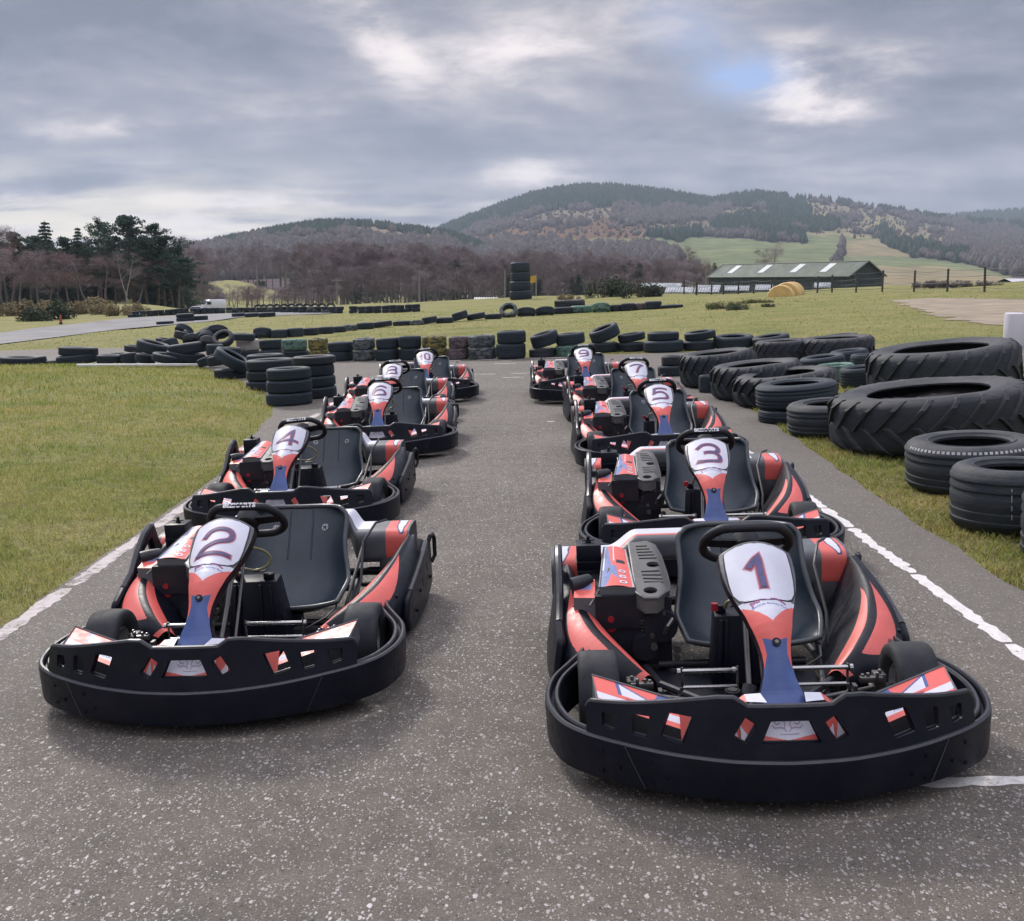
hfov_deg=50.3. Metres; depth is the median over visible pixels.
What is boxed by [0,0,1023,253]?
sky
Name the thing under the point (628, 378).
go kart
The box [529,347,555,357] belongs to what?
barrier tyre
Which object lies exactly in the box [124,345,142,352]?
barrier tyre
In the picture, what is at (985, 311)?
dirt path
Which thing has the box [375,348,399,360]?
barrier tyre
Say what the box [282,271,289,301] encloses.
utility pole
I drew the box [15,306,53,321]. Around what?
bush
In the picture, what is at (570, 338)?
barrier tyre
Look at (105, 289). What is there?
birch tree
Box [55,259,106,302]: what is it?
birch tree
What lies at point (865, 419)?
tractor tyre
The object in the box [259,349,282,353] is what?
barrier tyre
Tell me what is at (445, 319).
barrier tyre
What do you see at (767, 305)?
grass tussock
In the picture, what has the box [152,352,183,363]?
barrier tyre
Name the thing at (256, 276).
utility pole
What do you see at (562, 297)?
bush
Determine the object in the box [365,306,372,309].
barrier tyre
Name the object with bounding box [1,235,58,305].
pine tree
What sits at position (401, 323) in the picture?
barrier tyre
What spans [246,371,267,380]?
barrier tyre
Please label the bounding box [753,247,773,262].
tree
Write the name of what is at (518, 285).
tractor tyre
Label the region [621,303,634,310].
barrier tyre
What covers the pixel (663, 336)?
barrier tyre
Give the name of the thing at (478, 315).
barrier tyre
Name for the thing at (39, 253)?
birch tree
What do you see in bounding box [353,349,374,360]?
barrier tyre
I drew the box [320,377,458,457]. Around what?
go kart
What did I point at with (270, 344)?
barrier tyre
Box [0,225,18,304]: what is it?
birch tree
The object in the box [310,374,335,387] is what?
barrier tyre
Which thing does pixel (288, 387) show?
barrier tyre
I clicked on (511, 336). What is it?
barrier tyre
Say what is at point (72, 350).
barrier tyre
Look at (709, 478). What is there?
go kart
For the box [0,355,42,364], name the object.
barrier tyre
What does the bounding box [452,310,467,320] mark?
barrier tyre
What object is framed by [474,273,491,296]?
birch tree
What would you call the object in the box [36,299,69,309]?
grass tussock
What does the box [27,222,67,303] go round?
spruce tree
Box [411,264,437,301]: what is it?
birch tree
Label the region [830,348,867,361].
barrier tyre
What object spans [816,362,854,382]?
barrier tyre
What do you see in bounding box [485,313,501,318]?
barrier tyre
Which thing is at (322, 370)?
barrier tyre
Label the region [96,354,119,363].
barrier tyre
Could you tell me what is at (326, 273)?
birch tree
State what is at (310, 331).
barrier tyre
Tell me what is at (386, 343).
barrier tyre
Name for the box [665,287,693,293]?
sheet
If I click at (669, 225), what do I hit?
shrubs
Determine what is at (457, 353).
barrier tyre
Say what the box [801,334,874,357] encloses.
tractor tyre
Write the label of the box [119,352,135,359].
barrier tyre
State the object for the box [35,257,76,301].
birch tree
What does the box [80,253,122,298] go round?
birch tree
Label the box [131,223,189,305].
pine tree
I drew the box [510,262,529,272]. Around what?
tractor tyre
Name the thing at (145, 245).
pine tree
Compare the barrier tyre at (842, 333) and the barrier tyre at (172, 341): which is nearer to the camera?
the barrier tyre at (842, 333)
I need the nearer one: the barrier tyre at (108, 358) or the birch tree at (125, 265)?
the barrier tyre at (108, 358)
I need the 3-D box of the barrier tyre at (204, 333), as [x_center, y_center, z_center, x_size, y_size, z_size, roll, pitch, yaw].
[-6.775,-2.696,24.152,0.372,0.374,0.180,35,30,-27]
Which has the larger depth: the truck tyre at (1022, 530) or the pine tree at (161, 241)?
the pine tree at (161, 241)
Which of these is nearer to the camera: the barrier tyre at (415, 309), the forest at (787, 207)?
the barrier tyre at (415, 309)
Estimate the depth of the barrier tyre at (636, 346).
21.15 m
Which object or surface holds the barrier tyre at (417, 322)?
on the grass ground at (936, 328)
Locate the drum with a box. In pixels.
[1003,312,1023,346]
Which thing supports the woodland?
on the grass ground at (936, 328)
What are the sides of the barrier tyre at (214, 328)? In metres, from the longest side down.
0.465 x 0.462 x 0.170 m
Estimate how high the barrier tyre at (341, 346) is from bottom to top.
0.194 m
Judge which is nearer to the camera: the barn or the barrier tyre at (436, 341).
the barrier tyre at (436, 341)
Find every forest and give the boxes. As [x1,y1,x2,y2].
[85,221,486,284]
[437,180,1023,262]
[459,196,1023,276]
[938,206,1023,221]
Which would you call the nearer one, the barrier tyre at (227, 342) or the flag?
the barrier tyre at (227, 342)
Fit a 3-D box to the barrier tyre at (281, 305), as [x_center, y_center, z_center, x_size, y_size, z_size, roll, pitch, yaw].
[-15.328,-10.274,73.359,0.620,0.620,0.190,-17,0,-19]
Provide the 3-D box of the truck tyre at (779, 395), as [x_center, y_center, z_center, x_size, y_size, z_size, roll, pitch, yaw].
[2.760,-0.647,10.570,0.779,0.235,0.779,-13,12,-37]
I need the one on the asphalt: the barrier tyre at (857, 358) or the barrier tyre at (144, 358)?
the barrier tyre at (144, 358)
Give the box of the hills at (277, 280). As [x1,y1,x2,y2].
[209,226,496,292]
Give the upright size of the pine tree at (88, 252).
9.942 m
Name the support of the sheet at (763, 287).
on the grass ground at (936, 328)
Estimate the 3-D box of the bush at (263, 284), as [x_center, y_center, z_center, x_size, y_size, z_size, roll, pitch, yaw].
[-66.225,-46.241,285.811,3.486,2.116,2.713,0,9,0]
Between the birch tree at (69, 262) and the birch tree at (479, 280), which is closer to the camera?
the birch tree at (69, 262)
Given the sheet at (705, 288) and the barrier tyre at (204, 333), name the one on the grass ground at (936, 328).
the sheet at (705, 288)
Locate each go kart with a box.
[38,502,436,726]
[183,417,418,525]
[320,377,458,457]
[343,360,456,418]
[379,348,478,398]
[529,344,623,400]
[545,520,991,802]
[562,357,697,424]
[570,378,748,470]
[578,428,844,576]
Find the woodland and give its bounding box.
[0,237,717,308]
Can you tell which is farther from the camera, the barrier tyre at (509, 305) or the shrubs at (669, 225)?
the shrubs at (669, 225)
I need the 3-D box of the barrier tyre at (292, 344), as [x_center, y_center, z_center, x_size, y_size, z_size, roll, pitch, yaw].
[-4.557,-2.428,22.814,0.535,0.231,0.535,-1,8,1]
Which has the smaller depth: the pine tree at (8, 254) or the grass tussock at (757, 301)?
the grass tussock at (757, 301)
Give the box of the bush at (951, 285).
[911,280,1003,288]
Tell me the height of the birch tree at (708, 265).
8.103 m
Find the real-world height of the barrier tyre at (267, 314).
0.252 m
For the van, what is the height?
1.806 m
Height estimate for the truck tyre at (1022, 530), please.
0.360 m
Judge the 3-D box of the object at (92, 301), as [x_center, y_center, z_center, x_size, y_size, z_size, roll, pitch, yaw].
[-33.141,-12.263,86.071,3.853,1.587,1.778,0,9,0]
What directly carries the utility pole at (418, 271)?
on the grass ground at (936, 328)
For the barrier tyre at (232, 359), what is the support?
on the barrier tyre at (225, 373)
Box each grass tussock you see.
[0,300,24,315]
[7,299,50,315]
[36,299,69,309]
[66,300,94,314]
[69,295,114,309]
[86,303,119,314]
[103,304,133,315]
[122,302,150,312]
[705,301,749,309]
[725,304,749,310]
[741,299,773,302]
[761,303,774,306]
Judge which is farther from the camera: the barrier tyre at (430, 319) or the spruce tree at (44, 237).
the spruce tree at (44, 237)
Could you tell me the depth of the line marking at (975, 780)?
3.07 m
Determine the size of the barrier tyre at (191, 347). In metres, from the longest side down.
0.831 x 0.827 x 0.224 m
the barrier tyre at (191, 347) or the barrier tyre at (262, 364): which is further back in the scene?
the barrier tyre at (191, 347)
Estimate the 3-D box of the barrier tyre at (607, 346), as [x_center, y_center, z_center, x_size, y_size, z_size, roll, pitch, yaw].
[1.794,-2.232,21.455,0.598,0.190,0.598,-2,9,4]
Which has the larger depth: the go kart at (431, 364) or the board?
the board
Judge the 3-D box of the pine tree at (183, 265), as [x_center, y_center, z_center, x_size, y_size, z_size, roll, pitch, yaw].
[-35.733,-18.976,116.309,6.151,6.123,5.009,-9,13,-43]
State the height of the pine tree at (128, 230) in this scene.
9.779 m
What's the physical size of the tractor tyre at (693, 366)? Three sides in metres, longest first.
1.008 x 0.995 x 0.408 m
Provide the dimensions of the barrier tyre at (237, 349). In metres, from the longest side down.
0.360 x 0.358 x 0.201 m
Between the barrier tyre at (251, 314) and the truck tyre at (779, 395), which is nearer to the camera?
the truck tyre at (779, 395)
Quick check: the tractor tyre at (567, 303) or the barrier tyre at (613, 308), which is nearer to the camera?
the barrier tyre at (613, 308)
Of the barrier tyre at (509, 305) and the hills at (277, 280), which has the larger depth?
the hills at (277, 280)
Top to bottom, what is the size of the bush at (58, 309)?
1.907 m
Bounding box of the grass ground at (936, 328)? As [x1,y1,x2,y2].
[0,280,1023,626]
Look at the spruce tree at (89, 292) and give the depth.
127.41 m
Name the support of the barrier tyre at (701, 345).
on the grass ground at (936, 328)
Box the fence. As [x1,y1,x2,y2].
[683,267,1023,294]
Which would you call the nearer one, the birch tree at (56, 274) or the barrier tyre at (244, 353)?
the barrier tyre at (244, 353)
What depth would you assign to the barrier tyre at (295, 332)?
34.27 m
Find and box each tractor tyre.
[509,281,530,290]
[509,290,531,299]
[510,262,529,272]
[511,272,530,280]
[554,299,584,306]
[678,347,756,387]
[709,358,801,400]
[731,365,838,407]
[753,338,803,360]
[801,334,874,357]
[827,375,1023,456]
[865,337,1022,384]
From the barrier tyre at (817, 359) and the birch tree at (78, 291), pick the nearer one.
the barrier tyre at (817, 359)
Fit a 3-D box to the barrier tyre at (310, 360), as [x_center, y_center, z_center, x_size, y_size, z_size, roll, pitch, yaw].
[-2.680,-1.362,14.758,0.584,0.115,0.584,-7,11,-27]
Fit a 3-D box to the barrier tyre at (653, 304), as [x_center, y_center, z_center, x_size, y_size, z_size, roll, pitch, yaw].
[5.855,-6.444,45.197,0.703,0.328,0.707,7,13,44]
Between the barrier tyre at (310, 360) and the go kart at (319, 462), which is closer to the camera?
the go kart at (319, 462)
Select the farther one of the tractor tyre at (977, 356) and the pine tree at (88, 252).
the pine tree at (88, 252)
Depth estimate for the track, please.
56.04 m
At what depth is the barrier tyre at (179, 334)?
25.53 m
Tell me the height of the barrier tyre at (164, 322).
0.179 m
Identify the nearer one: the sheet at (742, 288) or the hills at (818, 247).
the sheet at (742, 288)
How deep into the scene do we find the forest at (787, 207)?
1673.92 m
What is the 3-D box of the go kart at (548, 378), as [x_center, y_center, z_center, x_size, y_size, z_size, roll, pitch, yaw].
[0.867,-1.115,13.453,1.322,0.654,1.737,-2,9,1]
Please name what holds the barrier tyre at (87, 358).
on the grass ground at (936, 328)
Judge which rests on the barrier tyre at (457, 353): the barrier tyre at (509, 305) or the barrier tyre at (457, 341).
the barrier tyre at (457, 341)
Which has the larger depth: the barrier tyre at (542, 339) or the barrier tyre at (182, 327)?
the barrier tyre at (182, 327)
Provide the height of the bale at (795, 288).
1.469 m
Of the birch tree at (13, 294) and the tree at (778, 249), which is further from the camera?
the tree at (778, 249)
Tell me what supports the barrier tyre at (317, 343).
on the barrier tyre at (314, 352)
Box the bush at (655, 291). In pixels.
[618,280,663,297]
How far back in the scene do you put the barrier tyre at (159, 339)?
25.71 m
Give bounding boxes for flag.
[530,275,536,286]
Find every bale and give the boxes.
[767,285,794,296]
[779,282,800,294]
[791,282,804,293]
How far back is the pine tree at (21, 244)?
129.03 m
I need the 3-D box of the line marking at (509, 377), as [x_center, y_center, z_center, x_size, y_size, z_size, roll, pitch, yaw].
[-0.089,-1.063,15.380,1.017,0.001,8.434,-2,9,0]
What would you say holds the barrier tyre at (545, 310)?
on the grass ground at (936, 328)
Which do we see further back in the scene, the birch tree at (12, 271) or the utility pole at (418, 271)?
the utility pole at (418, 271)
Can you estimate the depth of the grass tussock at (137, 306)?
83.88 m
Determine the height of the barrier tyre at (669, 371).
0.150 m
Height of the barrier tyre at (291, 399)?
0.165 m
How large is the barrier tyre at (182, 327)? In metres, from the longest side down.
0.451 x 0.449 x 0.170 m
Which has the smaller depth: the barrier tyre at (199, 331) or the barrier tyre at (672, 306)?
the barrier tyre at (199, 331)
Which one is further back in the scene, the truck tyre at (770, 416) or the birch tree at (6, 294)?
the birch tree at (6, 294)
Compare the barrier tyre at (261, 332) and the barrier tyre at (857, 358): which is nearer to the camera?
the barrier tyre at (857, 358)
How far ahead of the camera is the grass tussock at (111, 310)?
79.89 m
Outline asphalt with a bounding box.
[0,347,1023,920]
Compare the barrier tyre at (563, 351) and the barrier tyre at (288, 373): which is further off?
the barrier tyre at (563, 351)
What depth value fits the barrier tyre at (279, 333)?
34.02 m
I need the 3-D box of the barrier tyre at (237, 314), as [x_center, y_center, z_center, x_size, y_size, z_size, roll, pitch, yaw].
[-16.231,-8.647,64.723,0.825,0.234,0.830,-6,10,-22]
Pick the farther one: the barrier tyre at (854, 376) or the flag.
the flag
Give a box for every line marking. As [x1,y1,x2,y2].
[0,413,319,640]
[474,363,553,421]
[749,450,1023,659]
[920,776,1023,787]
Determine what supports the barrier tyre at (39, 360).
on the grass ground at (936, 328)
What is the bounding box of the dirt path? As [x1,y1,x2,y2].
[890,298,1023,324]
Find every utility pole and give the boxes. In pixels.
[256,264,257,287]
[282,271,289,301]
[331,279,341,304]
[414,270,423,301]
[504,270,505,297]
[705,268,706,293]
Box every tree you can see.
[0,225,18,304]
[0,229,25,302]
[0,230,21,276]
[0,230,35,303]
[0,247,35,305]
[0,250,11,278]
[0,252,41,301]
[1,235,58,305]
[9,253,58,301]
[11,248,59,302]
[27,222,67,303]
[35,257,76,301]
[41,236,77,302]
[42,250,92,303]
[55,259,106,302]
[56,239,116,295]
[56,253,107,300]
[67,228,95,302]
[71,216,115,301]
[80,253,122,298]
[80,254,127,300]
[81,214,165,303]
[81,238,143,301]
[93,257,142,303]
[107,251,148,303]
[115,240,174,304]
[118,261,168,302]
[126,243,200,306]
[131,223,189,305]
[134,235,202,307]
[146,254,208,308]
[234,254,250,281]
[317,261,338,297]
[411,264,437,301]
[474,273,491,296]
[529,249,551,293]
[671,245,697,286]
[694,261,711,285]
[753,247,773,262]
[759,239,784,262]
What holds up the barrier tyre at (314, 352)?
on the asphalt
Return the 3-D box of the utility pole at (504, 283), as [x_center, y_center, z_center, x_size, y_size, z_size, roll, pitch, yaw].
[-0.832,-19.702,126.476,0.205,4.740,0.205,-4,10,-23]
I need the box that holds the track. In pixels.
[0,312,329,343]
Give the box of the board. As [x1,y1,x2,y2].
[76,363,197,366]
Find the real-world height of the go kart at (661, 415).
0.654 m
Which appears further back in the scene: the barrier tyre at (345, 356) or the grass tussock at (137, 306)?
the grass tussock at (137, 306)
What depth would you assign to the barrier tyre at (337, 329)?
36.40 m
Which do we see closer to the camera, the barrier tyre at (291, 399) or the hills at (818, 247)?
the barrier tyre at (291, 399)
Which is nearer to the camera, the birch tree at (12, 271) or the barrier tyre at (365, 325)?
the barrier tyre at (365, 325)
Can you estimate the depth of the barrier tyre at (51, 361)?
24.37 m
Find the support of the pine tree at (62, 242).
on the grass ground at (936, 328)
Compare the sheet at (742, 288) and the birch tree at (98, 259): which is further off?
the birch tree at (98, 259)
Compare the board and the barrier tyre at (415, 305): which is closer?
the board
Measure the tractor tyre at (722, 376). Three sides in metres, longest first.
1.058 x 1.045 x 0.378 m
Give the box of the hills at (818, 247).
[475,200,1023,291]
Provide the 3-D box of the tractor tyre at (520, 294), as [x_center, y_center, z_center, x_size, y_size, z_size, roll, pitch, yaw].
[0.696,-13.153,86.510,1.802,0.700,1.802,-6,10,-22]
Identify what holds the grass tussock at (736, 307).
on the grass ground at (936, 328)
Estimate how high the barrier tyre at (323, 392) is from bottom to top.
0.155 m
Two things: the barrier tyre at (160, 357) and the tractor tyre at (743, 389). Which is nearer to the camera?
the tractor tyre at (743, 389)
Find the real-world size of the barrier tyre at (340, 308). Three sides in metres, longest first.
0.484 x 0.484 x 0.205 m
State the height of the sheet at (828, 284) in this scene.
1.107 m
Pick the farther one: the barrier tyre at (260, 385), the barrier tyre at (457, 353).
the barrier tyre at (457, 353)
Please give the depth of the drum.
18.27 m
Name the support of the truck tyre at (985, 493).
on the grass ground at (936, 328)
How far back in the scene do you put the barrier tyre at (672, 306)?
44.34 m
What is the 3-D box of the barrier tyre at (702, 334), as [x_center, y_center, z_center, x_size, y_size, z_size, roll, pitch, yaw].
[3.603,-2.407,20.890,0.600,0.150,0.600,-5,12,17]
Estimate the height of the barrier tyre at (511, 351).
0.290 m
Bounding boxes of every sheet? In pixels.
[474,297,497,298]
[641,283,681,290]
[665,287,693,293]
[693,285,720,293]
[724,285,749,292]
[755,284,772,291]
[812,282,830,289]
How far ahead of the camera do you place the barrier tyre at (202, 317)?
59.84 m
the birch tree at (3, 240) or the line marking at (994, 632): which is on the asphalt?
the line marking at (994, 632)
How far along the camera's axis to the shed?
100.36 m
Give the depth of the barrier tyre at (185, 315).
58.85 m
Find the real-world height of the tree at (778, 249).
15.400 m
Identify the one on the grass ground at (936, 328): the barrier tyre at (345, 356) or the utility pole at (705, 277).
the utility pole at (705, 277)
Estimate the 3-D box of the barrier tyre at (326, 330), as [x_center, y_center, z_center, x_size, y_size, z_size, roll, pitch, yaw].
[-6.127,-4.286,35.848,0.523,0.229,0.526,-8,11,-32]
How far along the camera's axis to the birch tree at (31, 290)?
118.25 m
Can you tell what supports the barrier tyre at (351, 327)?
on the grass ground at (936, 328)
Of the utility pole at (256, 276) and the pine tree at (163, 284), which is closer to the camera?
the pine tree at (163, 284)
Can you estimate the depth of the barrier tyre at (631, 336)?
21.15 m
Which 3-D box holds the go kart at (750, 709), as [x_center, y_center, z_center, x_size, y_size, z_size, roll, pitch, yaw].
[0.767,0.495,3.701,1.322,0.651,1.737,-2,9,2]
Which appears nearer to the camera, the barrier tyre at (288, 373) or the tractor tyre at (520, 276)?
the barrier tyre at (288, 373)
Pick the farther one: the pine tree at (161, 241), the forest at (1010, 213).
the forest at (1010, 213)
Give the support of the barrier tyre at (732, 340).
on the grass ground at (936, 328)
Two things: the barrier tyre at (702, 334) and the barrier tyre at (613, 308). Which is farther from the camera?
the barrier tyre at (613, 308)
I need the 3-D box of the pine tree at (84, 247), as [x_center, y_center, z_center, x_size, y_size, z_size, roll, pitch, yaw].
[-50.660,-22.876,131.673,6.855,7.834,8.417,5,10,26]
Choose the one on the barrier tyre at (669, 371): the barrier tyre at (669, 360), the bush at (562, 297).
the barrier tyre at (669, 360)
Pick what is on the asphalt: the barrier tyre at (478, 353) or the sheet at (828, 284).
the barrier tyre at (478, 353)
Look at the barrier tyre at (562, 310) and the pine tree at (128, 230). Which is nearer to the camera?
the barrier tyre at (562, 310)
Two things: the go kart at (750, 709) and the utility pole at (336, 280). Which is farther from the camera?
the utility pole at (336, 280)
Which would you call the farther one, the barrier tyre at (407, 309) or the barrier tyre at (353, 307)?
the barrier tyre at (353, 307)
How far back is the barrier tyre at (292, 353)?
22.63 m
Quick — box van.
[198,299,225,308]
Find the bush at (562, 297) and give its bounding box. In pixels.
[556,294,580,299]
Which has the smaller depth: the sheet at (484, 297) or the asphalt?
the asphalt
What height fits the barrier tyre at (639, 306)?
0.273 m
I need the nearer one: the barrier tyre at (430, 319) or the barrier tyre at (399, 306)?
the barrier tyre at (430, 319)
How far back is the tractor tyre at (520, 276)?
85.63 m
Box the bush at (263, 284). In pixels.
[255,280,265,286]
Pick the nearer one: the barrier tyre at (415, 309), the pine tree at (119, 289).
the barrier tyre at (415, 309)
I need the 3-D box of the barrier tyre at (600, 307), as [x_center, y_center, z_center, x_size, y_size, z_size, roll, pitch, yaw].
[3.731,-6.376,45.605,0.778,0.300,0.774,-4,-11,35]
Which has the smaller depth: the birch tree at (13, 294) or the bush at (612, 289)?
the bush at (612, 289)
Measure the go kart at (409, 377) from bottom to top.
0.654 m
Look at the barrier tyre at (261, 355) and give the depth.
17.61 m
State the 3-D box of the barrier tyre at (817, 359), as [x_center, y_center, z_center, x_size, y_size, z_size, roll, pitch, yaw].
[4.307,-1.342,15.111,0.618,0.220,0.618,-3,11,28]
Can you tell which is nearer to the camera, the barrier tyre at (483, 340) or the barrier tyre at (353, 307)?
the barrier tyre at (483, 340)
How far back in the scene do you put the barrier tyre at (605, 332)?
21.17 m
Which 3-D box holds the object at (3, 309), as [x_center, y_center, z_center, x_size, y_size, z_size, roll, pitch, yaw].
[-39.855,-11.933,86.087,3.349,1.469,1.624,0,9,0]
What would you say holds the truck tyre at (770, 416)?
on the grass ground at (936, 328)
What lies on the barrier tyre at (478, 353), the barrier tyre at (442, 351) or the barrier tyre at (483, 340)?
the barrier tyre at (483, 340)
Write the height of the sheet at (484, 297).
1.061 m
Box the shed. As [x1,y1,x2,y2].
[996,278,1023,281]
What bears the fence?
on the grass ground at (936, 328)
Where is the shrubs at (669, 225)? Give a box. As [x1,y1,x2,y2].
[474,198,972,247]
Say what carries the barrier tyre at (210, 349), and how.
on the barrier tyre at (201, 362)
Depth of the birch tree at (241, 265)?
294.98 m
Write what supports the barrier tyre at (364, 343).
on the barrier tyre at (364, 355)
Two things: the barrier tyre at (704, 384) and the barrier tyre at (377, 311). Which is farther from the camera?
the barrier tyre at (377, 311)
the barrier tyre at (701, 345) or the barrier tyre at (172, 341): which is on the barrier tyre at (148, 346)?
the barrier tyre at (172, 341)
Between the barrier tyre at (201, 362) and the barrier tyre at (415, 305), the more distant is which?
the barrier tyre at (415, 305)
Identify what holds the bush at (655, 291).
on the grass ground at (936, 328)
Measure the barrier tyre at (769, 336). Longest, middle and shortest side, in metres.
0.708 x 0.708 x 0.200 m
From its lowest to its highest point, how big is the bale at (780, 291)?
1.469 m
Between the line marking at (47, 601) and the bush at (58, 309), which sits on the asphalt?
the line marking at (47, 601)
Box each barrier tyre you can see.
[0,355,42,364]
[32,356,46,364]
[45,360,55,364]
[56,353,98,364]
[58,346,98,355]
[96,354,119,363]
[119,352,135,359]
[119,359,136,363]
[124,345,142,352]
[135,353,154,363]
[136,339,169,354]
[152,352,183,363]
[155,337,168,341]
[156,321,173,324]
[161,337,178,344]
[165,350,205,362]
[167,341,207,353]
[174,330,188,339]
[175,323,193,332]
[176,313,193,317]
[176,317,193,321]
[182,333,197,342]
[194,315,207,319]
[194,325,210,334]
[197,330,213,340]
[197,354,212,367]
[199,335,212,343]
[206,344,223,355]
[207,356,222,366]
[208,324,227,338]
[212,329,233,346]
[213,346,246,372]
[214,367,245,378]
[225,347,240,354]
[232,313,244,316]
[233,333,254,340]
[236,339,259,350]
[241,350,259,357]
[244,313,257,316]
[246,353,284,359]
[246,357,293,370]
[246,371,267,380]
[246,381,266,391]
[253,327,271,338]
[258,312,275,316]
[259,339,281,349]
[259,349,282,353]
[266,366,310,380]
[266,378,312,393]
[266,391,312,406]
[271,329,287,337]
[280,303,286,311]
[281,339,306,350]
[282,350,308,357]
[287,328,303,336]
[292,354,335,365]
[294,363,334,376]
[303,327,318,335]
[308,338,327,349]
[308,349,327,354]
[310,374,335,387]
[311,385,336,398]
[318,326,333,333]
[327,351,352,360]
[328,341,353,351]
[333,326,345,332]
[336,306,343,309]
[342,324,356,330]
[349,306,357,309]
[353,337,374,349]
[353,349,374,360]
[357,322,373,329]
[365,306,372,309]
[373,309,381,312]
[373,320,391,327]
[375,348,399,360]
[376,337,398,348]
[393,320,409,325]
[396,305,403,308]
[398,335,421,347]
[399,347,421,359]
[404,308,411,311]
[409,320,423,324]
[412,304,419,307]
[412,308,419,311]
[422,316,436,323]
[422,335,446,347]
[427,347,447,355]
[436,317,453,322]
[447,348,468,359]
[448,336,468,347]
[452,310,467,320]
[467,312,485,319]
[467,334,495,347]
[468,346,496,359]
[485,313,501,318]
[496,343,525,358]
[497,330,525,343]
[499,302,517,317]
[517,307,535,316]
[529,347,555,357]
[530,329,557,348]
[536,306,553,315]
[554,307,571,313]
[555,344,581,356]
[556,332,584,345]
[571,305,591,312]
[588,341,617,352]
[589,322,619,342]
[592,302,609,311]
[610,304,620,311]
[618,331,644,342]
[618,341,643,351]
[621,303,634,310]
[635,303,644,309]
[643,339,683,352]
[645,301,661,308]
[647,331,678,340]
[657,365,679,376]
[660,304,682,307]
[661,355,681,365]
[683,339,714,350]
[684,329,715,340]
[699,374,710,392]
[713,333,753,348]
[751,333,789,346]
[800,353,845,365]
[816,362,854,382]
[825,333,857,335]
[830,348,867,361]
[839,364,866,388]
[850,353,868,364]
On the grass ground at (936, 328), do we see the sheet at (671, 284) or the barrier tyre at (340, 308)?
the sheet at (671, 284)
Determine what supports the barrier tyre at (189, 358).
on the asphalt
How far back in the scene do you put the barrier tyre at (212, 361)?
20.65 m
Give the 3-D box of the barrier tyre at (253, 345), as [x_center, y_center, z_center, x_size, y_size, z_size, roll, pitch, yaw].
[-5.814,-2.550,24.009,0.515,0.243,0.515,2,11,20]
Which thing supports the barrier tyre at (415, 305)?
on the barrier tyre at (415, 309)
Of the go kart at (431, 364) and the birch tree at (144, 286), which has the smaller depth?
the go kart at (431, 364)
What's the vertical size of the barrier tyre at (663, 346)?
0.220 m
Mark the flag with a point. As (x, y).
(533, 279)
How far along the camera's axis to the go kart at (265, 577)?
3.99 m
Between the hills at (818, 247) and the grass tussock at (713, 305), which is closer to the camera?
the grass tussock at (713, 305)
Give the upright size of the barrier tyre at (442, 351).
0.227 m
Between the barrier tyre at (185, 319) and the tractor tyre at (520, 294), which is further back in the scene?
the tractor tyre at (520, 294)
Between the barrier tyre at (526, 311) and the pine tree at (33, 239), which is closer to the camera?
the barrier tyre at (526, 311)
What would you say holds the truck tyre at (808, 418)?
on the grass ground at (936, 328)
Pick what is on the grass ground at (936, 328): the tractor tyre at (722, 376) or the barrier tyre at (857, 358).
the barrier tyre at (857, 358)
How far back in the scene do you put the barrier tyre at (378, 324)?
38.88 m
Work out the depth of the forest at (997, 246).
1317.34 m
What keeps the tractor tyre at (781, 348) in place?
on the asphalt
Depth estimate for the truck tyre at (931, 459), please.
6.92 m
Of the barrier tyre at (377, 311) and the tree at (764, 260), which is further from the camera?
the tree at (764, 260)
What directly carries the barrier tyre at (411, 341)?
on the barrier tyre at (406, 353)
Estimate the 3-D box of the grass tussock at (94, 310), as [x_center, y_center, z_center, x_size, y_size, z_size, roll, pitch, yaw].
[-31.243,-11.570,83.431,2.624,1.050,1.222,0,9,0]
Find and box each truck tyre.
[755,377,837,410]
[758,408,786,424]
[786,397,832,437]
[904,430,1023,494]
[949,456,1023,535]
[1020,492,1023,553]
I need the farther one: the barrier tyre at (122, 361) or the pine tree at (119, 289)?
the pine tree at (119, 289)
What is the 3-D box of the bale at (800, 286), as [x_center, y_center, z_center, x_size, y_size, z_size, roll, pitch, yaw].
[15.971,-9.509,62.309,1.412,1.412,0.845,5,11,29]
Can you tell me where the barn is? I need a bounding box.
[707,260,886,293]
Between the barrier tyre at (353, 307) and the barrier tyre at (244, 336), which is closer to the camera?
the barrier tyre at (244, 336)
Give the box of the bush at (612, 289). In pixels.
[581,273,629,298]
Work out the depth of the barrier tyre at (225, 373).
18.57 m
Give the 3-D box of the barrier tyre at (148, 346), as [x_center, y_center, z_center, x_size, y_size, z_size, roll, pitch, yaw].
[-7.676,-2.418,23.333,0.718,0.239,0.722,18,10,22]
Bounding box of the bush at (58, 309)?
[46,297,76,319]
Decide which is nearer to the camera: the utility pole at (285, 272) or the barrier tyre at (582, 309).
the barrier tyre at (582, 309)

